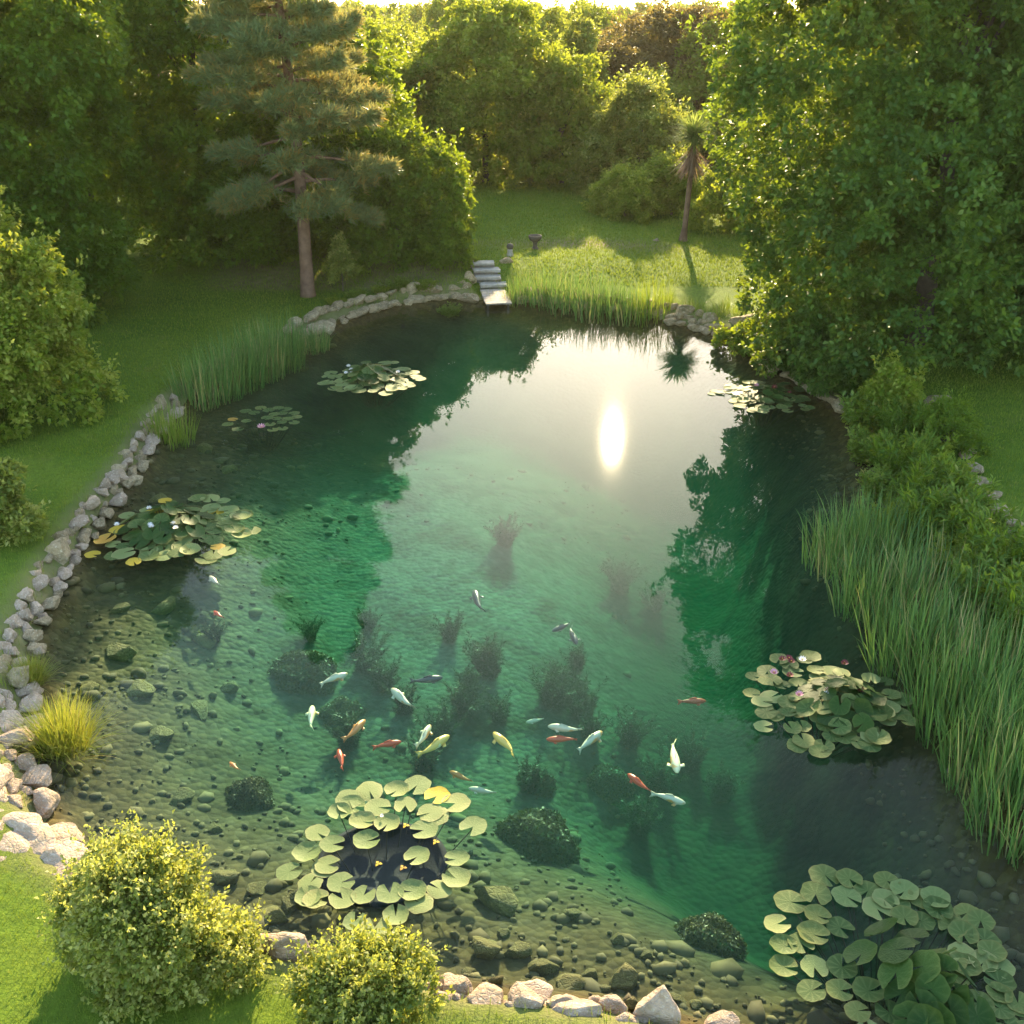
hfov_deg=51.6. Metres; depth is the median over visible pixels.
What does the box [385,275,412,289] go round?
bank plant
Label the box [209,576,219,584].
koi
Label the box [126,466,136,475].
edging stone
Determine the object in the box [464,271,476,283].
boulder
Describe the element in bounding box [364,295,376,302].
edging stone
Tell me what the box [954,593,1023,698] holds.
reed clump
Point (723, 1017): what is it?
boulder
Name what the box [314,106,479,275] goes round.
shrub
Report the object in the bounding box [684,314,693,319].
edging stone
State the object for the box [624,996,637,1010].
sunken boulder
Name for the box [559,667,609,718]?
water weed
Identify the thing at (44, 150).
broadleaf tree
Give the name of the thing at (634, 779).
koi
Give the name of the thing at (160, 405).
edging stone
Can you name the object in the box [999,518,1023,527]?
path stone
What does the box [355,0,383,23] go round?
woodland tree
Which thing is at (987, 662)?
reed clump
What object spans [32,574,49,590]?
edging stone
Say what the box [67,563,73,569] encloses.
edging stone
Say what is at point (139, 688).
sunken boulder
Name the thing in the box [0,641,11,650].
edging stone
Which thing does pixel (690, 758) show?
water weed
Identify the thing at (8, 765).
edging stone
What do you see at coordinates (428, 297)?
edging stone
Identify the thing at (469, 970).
sunken boulder
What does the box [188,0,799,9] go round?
sky
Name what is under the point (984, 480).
path stone
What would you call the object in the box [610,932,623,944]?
sunken boulder
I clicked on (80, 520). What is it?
edging stone
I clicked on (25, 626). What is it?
edging stone
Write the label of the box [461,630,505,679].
water weed
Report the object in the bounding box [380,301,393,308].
edging stone
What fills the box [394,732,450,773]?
water weed
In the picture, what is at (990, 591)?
reed clump
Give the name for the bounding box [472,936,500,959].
sunken boulder
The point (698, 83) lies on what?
woodland tree
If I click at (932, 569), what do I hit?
reed clump
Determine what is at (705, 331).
edging stone
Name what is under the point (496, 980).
sunken boulder
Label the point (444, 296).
edging stone
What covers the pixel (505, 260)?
boulder
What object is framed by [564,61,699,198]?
shrub
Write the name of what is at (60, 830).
edging stone
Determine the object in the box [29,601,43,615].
edging stone
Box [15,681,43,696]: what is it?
edging stone
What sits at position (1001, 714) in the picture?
reed clump
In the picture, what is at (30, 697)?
edging stone
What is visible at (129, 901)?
shrub
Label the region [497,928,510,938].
sunken boulder
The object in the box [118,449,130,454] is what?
edging stone
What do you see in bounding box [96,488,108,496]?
edging stone
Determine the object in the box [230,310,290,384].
reed clump
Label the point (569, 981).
sunken boulder
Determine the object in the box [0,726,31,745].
edging stone
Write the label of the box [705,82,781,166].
woodland tree
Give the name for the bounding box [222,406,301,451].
water lily
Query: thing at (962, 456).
path stone
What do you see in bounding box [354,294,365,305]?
edging stone
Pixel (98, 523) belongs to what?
edging stone
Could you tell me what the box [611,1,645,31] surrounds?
woodland tree
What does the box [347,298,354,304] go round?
edging stone
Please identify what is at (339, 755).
koi
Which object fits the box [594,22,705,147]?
woodland tree
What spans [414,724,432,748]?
koi
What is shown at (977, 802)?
reed clump
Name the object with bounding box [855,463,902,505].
marsh plant
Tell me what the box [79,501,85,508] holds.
edging stone
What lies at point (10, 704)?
edging stone
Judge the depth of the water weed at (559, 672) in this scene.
21.95 m
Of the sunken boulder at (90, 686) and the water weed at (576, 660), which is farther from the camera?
the water weed at (576, 660)
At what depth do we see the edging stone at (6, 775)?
15.77 m
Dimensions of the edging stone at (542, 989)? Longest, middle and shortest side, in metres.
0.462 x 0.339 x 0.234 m
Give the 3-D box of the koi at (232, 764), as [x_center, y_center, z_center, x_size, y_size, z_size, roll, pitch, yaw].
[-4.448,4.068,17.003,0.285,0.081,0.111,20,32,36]
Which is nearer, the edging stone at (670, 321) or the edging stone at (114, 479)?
the edging stone at (114, 479)
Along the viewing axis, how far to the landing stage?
42.42 m
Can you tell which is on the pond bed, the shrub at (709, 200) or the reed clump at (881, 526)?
the reed clump at (881, 526)
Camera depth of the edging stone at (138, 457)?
27.61 m
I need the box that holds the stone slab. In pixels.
[924,395,951,405]
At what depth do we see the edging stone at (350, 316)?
40.31 m
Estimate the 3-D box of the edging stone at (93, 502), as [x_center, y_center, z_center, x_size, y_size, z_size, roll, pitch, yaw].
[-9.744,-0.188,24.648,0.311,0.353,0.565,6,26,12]
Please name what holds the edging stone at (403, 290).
on the lawn at (255, 1000)
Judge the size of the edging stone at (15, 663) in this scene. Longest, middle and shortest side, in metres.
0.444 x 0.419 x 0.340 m
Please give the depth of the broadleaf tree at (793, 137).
45.89 m
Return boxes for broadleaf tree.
[0,0,157,329]
[0,0,233,211]
[30,0,332,283]
[226,5,465,260]
[300,0,416,133]
[334,40,481,159]
[391,0,579,189]
[493,35,620,191]
[549,1,615,122]
[678,0,1023,377]
[745,1,997,187]
[752,0,964,277]
[861,0,1023,296]
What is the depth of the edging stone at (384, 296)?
41.97 m
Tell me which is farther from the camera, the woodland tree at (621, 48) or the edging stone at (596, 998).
the woodland tree at (621, 48)
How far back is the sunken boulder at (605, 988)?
13.12 m
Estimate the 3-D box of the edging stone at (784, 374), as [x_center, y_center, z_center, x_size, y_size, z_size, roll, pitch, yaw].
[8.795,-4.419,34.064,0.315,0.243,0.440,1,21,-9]
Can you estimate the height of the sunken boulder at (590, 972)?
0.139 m
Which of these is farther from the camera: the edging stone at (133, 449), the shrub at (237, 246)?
the shrub at (237, 246)
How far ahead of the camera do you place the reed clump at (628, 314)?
40.27 m
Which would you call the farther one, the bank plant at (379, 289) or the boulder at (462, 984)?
the bank plant at (379, 289)
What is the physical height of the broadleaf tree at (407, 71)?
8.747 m
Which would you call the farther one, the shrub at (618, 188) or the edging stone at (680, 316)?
the shrub at (618, 188)
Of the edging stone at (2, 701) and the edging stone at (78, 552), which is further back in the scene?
the edging stone at (78, 552)
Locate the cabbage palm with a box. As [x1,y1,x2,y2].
[668,109,716,241]
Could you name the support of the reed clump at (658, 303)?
on the pond bed
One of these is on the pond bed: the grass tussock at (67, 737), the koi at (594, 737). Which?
the grass tussock at (67, 737)
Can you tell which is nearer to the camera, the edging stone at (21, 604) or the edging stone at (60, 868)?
the edging stone at (60, 868)
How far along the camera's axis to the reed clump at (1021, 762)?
16.16 m
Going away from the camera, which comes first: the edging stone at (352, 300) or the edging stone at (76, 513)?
the edging stone at (76, 513)
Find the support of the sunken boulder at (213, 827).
on the pond bed
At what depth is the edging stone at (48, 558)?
22.11 m
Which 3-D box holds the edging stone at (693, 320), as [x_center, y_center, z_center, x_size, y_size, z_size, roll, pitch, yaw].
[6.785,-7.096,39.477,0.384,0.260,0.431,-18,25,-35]
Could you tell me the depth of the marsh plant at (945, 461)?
25.04 m
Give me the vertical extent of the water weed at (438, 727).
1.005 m
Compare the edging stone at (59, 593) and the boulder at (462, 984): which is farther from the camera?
the edging stone at (59, 593)
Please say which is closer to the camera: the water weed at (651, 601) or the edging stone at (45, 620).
the edging stone at (45, 620)
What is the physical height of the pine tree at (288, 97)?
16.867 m
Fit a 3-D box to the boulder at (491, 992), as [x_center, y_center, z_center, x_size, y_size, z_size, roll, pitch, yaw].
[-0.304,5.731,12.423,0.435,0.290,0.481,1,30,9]
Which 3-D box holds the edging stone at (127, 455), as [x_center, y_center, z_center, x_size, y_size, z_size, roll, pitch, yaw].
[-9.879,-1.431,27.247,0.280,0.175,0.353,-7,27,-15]
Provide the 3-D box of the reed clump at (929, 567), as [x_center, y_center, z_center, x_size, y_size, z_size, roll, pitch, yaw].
[8.625,1.085,21.262,2.527,1.760,2.383,-8,27,-16]
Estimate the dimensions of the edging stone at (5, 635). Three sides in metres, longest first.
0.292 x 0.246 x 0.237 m
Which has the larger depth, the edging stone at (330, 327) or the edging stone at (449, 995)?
the edging stone at (330, 327)
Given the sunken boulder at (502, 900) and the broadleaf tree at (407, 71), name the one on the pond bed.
the sunken boulder at (502, 900)
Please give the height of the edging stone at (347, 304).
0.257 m
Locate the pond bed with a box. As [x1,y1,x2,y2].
[17,298,1023,1023]
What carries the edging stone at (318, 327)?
on the lawn at (255, 1000)
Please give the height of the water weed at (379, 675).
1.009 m
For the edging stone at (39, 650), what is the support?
on the pond bed
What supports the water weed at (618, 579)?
on the pond bed
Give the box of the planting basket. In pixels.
[317,822,447,907]
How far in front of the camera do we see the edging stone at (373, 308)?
41.22 m
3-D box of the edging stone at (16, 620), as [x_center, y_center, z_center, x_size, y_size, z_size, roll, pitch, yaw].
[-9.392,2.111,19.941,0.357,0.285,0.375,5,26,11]
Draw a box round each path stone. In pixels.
[958,448,976,458]
[967,462,983,473]
[970,476,991,484]
[988,490,1002,499]
[990,503,1011,516]
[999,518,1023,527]
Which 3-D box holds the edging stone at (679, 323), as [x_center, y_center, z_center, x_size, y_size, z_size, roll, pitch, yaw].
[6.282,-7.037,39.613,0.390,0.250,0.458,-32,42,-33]
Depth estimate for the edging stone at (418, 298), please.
42.53 m
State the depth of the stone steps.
44.49 m
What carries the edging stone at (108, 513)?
on the pond bed
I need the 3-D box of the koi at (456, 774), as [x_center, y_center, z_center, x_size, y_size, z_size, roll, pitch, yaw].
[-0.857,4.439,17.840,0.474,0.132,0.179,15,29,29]
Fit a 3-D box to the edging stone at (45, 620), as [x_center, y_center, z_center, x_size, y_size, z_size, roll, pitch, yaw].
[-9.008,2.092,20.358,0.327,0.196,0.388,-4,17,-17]
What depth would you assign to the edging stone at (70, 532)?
23.32 m
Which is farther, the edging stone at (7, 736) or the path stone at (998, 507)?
the path stone at (998, 507)
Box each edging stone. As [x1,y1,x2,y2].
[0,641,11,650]
[0,654,11,666]
[0,665,7,672]
[0,688,12,699]
[0,694,4,707]
[0,709,23,732]
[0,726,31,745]
[0,763,13,789]
[0,786,8,802]
[0,831,29,852]
[2,633,13,642]
[2,763,11,770]
[2,811,42,838]
[3,646,19,656]
[3,743,12,748]
[4,614,24,627]
[4,628,16,640]
[4,749,16,760]
[5,697,15,709]
[6,665,29,689]
[6,778,22,794]
[7,794,22,807]
[11,657,26,667]
[14,599,27,610]
[14,753,36,770]
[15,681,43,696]
[16,608,33,621]
[17,587,33,599]
[18,691,42,712]
[19,785,32,794]
[21,621,32,632]
[21,732,38,750]
[22,629,42,642]
[22,764,51,788]
[23,714,46,733]
[24,595,34,602]
[27,642,46,656]
[28,822,56,854]
[29,569,41,575]
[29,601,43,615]
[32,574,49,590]
[33,561,42,569]
[33,616,51,625]
[33,787,60,818]
[34,646,44,654]
[38,612,47,618]
[39,848,68,864]
[41,595,59,609]
[43,553,52,563]
[44,537,69,564]
[45,837,88,874]
[49,576,59,586]
[50,822,83,841]
[51,530,68,539]
[53,580,67,590]
[53,590,62,597]
[56,865,69,872]
[57,567,71,580]
[64,528,74,535]
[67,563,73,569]
[69,514,89,528]
[69,554,81,564]
[71,549,80,556]
[74,508,82,515]
[75,543,88,550]
[76,533,89,543]
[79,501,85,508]
[79,528,91,537]
[83,495,100,509]
[90,532,98,539]
[92,517,104,529]
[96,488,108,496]
[99,478,110,489]
[99,508,114,518]
[105,468,128,482]
[108,492,126,506]
[109,475,119,484]
[109,484,117,494]
[111,464,126,470]
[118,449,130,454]
[119,478,133,488]
[123,452,132,458]
[124,457,132,465]
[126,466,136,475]
[129,445,136,452]
[129,474,142,485]
[130,439,137,446]
[134,431,145,440]
[134,454,144,460]
[136,460,149,472]
[142,442,155,454]
[145,434,159,444]
[154,403,163,409]
[155,394,166,406]
[169,393,178,400]
[170,400,180,407]
[170,407,183,418]
[283,323,296,335]
[288,316,302,326]
[304,310,318,320]
[304,315,313,322]
[306,323,322,334]
[312,306,324,315]
[315,320,335,334]
[322,305,330,313]
[331,300,342,310]
[340,318,348,323]
[343,301,352,307]
[346,313,356,319]
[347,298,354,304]
[348,310,362,317]
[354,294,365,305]
[357,306,368,314]
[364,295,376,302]
[368,304,380,312]
[375,302,387,309]
[377,293,387,300]
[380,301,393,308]
[390,300,401,305]
[399,287,405,293]
[403,298,413,304]
[406,282,419,294]
[408,294,426,302]
[419,283,440,292]
[423,982,443,990]
[425,295,432,300]
[430,294,443,300]
[434,991,451,1000]
[440,293,448,299]
[440,972,453,984]
[448,285,459,289]
[448,291,460,298]
[452,992,467,1000]
[457,293,478,303]
[462,282,471,288]
[504,1001,513,1006]
[522,979,552,1000]
[546,994,579,1007]
[588,995,600,1002]
[598,994,627,1014]
[615,1012,639,1022]
[635,1016,649,1023]
[663,318,677,325]
[665,313,676,318]
[668,303,677,309]
[673,313,683,319]
[675,320,685,325]
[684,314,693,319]
[688,318,696,322]
[688,324,699,331]
[694,325,705,331]
[699,327,712,335]
[710,323,723,328]
[780,371,788,377]
[825,394,836,403]
[831,397,844,407]
[833,404,843,412]
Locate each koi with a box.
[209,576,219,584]
[213,611,223,617]
[229,762,239,769]
[305,705,318,729]
[319,672,347,687]
[334,749,345,770]
[341,719,365,742]
[372,740,400,749]
[391,688,414,707]
[409,675,442,683]
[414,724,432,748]
[415,734,449,757]
[449,770,472,781]
[469,590,485,611]
[469,786,495,793]
[492,732,514,757]
[526,718,543,723]
[546,735,577,743]
[548,723,582,731]
[552,620,571,631]
[569,626,580,643]
[577,731,602,753]
[627,773,650,790]
[650,791,685,805]
[667,738,684,772]
[677,697,705,705]
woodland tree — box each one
[334,0,359,9]
[337,0,372,21]
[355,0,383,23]
[366,4,436,42]
[394,5,418,25]
[397,24,464,74]
[401,0,429,28]
[410,13,424,32]
[415,0,454,37]
[520,0,599,52]
[545,0,644,45]
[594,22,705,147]
[598,61,717,154]
[599,0,754,160]
[610,0,631,20]
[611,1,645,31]
[658,1,822,167]
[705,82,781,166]
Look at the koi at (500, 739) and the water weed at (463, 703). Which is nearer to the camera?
the koi at (500, 739)
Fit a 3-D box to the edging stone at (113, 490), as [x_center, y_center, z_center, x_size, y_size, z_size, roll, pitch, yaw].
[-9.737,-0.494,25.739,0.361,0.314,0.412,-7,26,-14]
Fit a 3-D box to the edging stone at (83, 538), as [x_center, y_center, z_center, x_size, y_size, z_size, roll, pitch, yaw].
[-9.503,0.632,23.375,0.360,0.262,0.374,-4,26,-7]
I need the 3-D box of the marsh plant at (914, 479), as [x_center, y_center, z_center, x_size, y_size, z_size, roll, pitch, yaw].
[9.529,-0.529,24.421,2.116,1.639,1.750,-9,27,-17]
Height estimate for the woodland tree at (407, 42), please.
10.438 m
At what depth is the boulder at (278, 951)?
12.90 m
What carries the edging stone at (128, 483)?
on the pond bed
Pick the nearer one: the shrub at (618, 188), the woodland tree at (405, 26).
the shrub at (618, 188)
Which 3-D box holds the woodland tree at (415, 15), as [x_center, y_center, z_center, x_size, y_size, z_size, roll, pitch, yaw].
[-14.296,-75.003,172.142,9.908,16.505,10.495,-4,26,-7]
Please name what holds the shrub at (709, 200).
on the lawn at (255, 1000)
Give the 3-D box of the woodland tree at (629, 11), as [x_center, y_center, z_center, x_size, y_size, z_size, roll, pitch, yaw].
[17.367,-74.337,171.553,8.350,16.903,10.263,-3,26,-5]
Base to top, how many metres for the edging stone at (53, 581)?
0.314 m
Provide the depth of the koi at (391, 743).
17.89 m
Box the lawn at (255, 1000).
[0,10,1023,1023]
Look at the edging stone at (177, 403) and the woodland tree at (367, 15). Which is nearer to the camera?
the edging stone at (177, 403)
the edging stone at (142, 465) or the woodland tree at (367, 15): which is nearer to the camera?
the edging stone at (142, 465)
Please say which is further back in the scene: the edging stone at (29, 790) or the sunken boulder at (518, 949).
the edging stone at (29, 790)
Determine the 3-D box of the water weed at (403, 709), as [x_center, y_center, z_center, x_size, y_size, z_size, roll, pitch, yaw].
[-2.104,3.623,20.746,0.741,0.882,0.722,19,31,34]
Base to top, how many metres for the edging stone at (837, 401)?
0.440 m
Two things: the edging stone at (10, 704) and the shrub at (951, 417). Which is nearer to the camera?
the edging stone at (10, 704)
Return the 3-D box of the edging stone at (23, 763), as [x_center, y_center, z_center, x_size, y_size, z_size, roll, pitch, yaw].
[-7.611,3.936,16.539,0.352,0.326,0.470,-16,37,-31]
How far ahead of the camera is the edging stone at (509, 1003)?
12.26 m
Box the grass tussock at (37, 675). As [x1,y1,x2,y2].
[0,649,63,694]
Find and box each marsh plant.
[834,390,898,435]
[844,424,903,467]
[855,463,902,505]
[864,426,945,486]
[871,493,921,536]
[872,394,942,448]
[882,448,975,511]
[892,483,991,547]
[897,422,962,470]
[919,446,981,490]
[927,524,1000,575]
[929,463,1000,519]
[946,497,1019,551]
[949,540,1023,606]
[954,506,1023,568]
[977,560,1023,614]
[984,569,1023,643]
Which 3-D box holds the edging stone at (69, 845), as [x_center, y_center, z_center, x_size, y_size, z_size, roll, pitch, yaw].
[-6.115,4.764,14.483,0.600,0.278,0.699,6,26,13]
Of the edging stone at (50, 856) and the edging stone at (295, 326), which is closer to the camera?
the edging stone at (50, 856)
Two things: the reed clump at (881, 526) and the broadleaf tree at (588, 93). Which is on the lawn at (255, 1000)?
the broadleaf tree at (588, 93)
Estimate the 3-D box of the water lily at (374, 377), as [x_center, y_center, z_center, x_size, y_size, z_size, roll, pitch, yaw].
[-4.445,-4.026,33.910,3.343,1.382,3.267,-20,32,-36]
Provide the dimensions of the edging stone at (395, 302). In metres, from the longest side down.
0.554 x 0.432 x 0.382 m
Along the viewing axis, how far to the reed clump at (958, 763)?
16.32 m
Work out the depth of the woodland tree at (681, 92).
72.14 m
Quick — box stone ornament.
[506,243,513,256]
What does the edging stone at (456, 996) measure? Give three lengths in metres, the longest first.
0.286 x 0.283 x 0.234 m
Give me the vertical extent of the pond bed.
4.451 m
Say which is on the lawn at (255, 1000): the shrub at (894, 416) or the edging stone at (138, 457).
the shrub at (894, 416)
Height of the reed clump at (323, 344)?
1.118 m
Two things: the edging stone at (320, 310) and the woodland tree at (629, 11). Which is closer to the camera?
the edging stone at (320, 310)
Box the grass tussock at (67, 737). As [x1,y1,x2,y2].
[0,684,126,774]
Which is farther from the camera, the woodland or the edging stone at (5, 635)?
the woodland
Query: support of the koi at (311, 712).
in the pond water
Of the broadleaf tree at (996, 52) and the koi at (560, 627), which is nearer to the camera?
the koi at (560, 627)
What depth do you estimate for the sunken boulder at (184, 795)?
16.82 m
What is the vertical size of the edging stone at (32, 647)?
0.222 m
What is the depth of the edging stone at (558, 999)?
12.37 m
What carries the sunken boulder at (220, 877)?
on the pond bed
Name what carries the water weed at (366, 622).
on the pond bed
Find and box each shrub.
[0,185,129,442]
[0,456,50,546]
[34,808,277,1023]
[153,121,326,271]
[271,913,455,1023]
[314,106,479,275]
[413,199,479,270]
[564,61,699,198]
[579,156,666,224]
[626,144,711,217]
[679,163,772,233]
[709,306,782,357]
[739,291,859,382]
[795,328,884,399]
[841,345,933,434]
[903,382,1004,458]
[950,262,1023,362]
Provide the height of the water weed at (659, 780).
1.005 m
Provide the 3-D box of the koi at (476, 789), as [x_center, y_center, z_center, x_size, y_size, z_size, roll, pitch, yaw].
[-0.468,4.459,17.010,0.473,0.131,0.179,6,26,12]
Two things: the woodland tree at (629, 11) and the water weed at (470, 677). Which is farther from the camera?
the woodland tree at (629, 11)
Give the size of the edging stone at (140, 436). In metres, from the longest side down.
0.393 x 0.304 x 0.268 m
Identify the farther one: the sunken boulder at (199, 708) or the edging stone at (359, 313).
the edging stone at (359, 313)
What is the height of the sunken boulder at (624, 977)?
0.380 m
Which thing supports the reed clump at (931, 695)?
on the pond bed
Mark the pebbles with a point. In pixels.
(728, 972)
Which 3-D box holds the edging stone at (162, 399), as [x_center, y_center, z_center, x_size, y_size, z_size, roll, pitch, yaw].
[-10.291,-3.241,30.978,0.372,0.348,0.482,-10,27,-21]
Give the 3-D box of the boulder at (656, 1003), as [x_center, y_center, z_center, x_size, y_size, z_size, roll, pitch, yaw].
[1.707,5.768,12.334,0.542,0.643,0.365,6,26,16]
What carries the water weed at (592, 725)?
on the pond bed
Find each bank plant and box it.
[325,294,346,304]
[345,286,367,297]
[370,285,390,293]
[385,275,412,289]
[411,278,437,290]
[436,301,462,317]
[650,289,687,303]
[670,292,710,310]
[693,301,731,319]
[707,292,752,315]
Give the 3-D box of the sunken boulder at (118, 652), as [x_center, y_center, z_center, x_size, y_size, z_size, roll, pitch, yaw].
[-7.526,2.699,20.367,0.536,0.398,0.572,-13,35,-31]
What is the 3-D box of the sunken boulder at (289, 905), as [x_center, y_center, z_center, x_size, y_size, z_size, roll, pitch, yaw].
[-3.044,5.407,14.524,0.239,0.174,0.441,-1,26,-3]
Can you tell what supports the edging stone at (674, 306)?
on the lawn at (255, 1000)
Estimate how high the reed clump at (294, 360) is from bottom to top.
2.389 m
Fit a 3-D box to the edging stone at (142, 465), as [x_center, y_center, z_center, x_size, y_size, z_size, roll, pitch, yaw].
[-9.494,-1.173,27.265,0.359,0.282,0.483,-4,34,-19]
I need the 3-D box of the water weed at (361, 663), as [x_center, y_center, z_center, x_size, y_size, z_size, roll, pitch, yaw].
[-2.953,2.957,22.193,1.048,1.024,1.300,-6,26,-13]
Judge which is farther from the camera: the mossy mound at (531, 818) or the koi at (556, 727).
the koi at (556, 727)
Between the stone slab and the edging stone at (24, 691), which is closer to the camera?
the edging stone at (24, 691)
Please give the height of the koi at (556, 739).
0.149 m
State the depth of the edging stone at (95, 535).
23.60 m
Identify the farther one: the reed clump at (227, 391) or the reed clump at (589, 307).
the reed clump at (589, 307)
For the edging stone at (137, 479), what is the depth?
26.44 m
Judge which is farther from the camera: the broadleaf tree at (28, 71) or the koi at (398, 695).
the broadleaf tree at (28, 71)
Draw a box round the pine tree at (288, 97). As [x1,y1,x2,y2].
[178,0,403,297]
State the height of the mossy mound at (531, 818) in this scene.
0.813 m
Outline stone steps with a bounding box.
[472,260,505,289]
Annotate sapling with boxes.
[320,230,361,290]
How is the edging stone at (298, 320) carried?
on the lawn at (255, 1000)
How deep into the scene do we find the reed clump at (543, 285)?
41.99 m
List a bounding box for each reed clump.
[135,397,200,451]
[159,347,224,410]
[176,334,255,405]
[199,320,273,394]
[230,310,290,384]
[249,304,311,374]
[294,320,334,355]
[495,269,543,307]
[516,261,575,310]
[528,261,594,317]
[557,269,625,322]
[584,270,638,323]
[607,282,662,326]
[627,269,683,325]
[795,496,897,585]
[808,528,953,629]
[814,481,916,562]
[825,491,953,585]
[847,536,973,642]
[851,584,992,693]
[871,520,1013,606]
[883,584,1022,702]
[896,629,1023,758]
[905,555,1023,659]
[923,606,1023,729]
[924,679,1023,812]
[937,659,1023,782]
[942,728,1023,870]
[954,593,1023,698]
[965,545,1023,620]
[979,683,1023,803]
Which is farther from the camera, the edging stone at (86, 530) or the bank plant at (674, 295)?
the bank plant at (674, 295)
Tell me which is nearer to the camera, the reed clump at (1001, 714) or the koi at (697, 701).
the reed clump at (1001, 714)
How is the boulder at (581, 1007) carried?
on the lawn at (255, 1000)
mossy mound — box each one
[225,775,275,811]
[267,649,337,696]
[318,695,367,725]
[492,805,581,865]
[517,769,556,798]
[585,763,635,804]
[674,910,748,960]
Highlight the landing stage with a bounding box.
[480,289,511,316]
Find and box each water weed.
[198,616,232,642]
[282,660,311,693]
[289,614,326,642]
[322,707,366,749]
[348,624,393,673]
[352,604,382,635]
[362,649,402,693]
[382,676,420,715]
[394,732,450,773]
[412,696,468,751]
[426,608,465,643]
[441,667,488,720]
[453,664,481,691]
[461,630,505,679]
[483,512,524,548]
[483,689,511,724]
[512,753,547,796]
[527,657,585,710]
[538,657,575,690]
[557,641,588,673]
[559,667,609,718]
[579,704,607,745]
[597,550,652,593]
[602,702,661,750]
[613,792,665,838]
[633,744,690,793]
[635,580,665,612]
[659,723,709,775]
[701,758,748,804]
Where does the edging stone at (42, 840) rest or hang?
on the lawn at (255, 1000)
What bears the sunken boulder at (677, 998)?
on the pond bed
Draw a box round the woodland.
[196,0,798,24]
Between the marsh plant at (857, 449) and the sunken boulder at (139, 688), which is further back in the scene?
the marsh plant at (857, 449)
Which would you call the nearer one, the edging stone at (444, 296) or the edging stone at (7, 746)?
the edging stone at (7, 746)
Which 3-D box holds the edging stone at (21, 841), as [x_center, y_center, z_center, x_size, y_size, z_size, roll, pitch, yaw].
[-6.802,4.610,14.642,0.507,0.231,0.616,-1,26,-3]
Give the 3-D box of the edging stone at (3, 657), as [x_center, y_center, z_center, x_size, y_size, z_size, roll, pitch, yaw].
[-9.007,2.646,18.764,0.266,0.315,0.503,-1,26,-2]
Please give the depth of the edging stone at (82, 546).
23.07 m
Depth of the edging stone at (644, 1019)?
12.20 m
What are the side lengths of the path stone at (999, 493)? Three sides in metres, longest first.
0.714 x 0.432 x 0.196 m
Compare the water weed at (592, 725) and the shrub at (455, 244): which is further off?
the shrub at (455, 244)
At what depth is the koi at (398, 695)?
19.10 m
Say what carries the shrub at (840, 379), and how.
on the lawn at (255, 1000)
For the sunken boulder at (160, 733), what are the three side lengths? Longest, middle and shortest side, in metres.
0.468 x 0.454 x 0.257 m
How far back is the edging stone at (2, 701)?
17.61 m
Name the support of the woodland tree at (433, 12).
on the lawn at (255, 1000)
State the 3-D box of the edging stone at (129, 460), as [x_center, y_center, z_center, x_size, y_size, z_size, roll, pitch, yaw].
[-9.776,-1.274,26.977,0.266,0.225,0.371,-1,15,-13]
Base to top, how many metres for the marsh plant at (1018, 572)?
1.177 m
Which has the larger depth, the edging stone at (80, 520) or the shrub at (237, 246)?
the shrub at (237, 246)
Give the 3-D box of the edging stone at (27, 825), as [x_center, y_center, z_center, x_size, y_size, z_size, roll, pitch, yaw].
[-6.892,4.493,15.023,0.910,0.381,0.495,23,34,40]
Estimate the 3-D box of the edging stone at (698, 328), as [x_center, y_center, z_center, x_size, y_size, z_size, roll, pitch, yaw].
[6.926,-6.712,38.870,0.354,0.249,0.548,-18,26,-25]
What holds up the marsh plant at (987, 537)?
on the lawn at (255, 1000)
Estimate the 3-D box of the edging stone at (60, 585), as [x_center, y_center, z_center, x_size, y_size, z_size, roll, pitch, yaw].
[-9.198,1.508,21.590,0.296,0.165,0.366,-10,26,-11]
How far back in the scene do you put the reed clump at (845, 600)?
21.06 m
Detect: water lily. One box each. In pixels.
[84,494,260,568]
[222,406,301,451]
[276,775,486,937]
[317,361,425,408]
[707,380,814,427]
[743,650,916,757]
[764,864,1023,1023]
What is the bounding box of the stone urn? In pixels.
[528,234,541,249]
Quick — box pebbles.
[34,402,1023,1023]
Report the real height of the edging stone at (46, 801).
0.388 m
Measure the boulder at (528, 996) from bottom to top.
0.394 m
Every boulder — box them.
[79,682,99,694]
[106,642,136,661]
[109,602,130,613]
[110,822,128,836]
[126,679,155,697]
[149,493,167,503]
[149,725,173,741]
[150,596,175,614]
[168,787,194,805]
[191,633,216,648]
[191,700,207,720]
[195,443,212,452]
[207,822,222,832]
[211,869,239,885]
[220,681,238,693]
[222,464,237,473]
[246,881,266,896]
[254,905,287,925]
[259,932,309,961]
[281,891,297,916]
[328,343,336,347]
[443,975,472,994]
[461,967,476,974]
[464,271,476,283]
[467,982,503,1004]
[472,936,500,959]
[473,886,518,917]
[487,975,503,984]
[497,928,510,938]
[499,257,513,263]
[504,940,532,958]
[508,981,544,1008]
[528,958,559,974]
[531,976,545,981]
[552,999,602,1016]
[556,973,585,989]
[562,908,581,920]
[581,968,597,978]
[599,984,610,992]
[609,962,637,991]
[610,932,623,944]
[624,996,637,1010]
[633,985,680,1023]
[639,950,652,958]
[670,992,686,1004]
[676,304,694,317]
[689,999,701,1009]
[702,312,719,323]
[704,1010,739,1023]
[728,314,752,324]
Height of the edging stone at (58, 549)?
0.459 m
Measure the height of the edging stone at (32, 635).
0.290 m
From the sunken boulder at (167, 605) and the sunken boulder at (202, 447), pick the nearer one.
the sunken boulder at (167, 605)

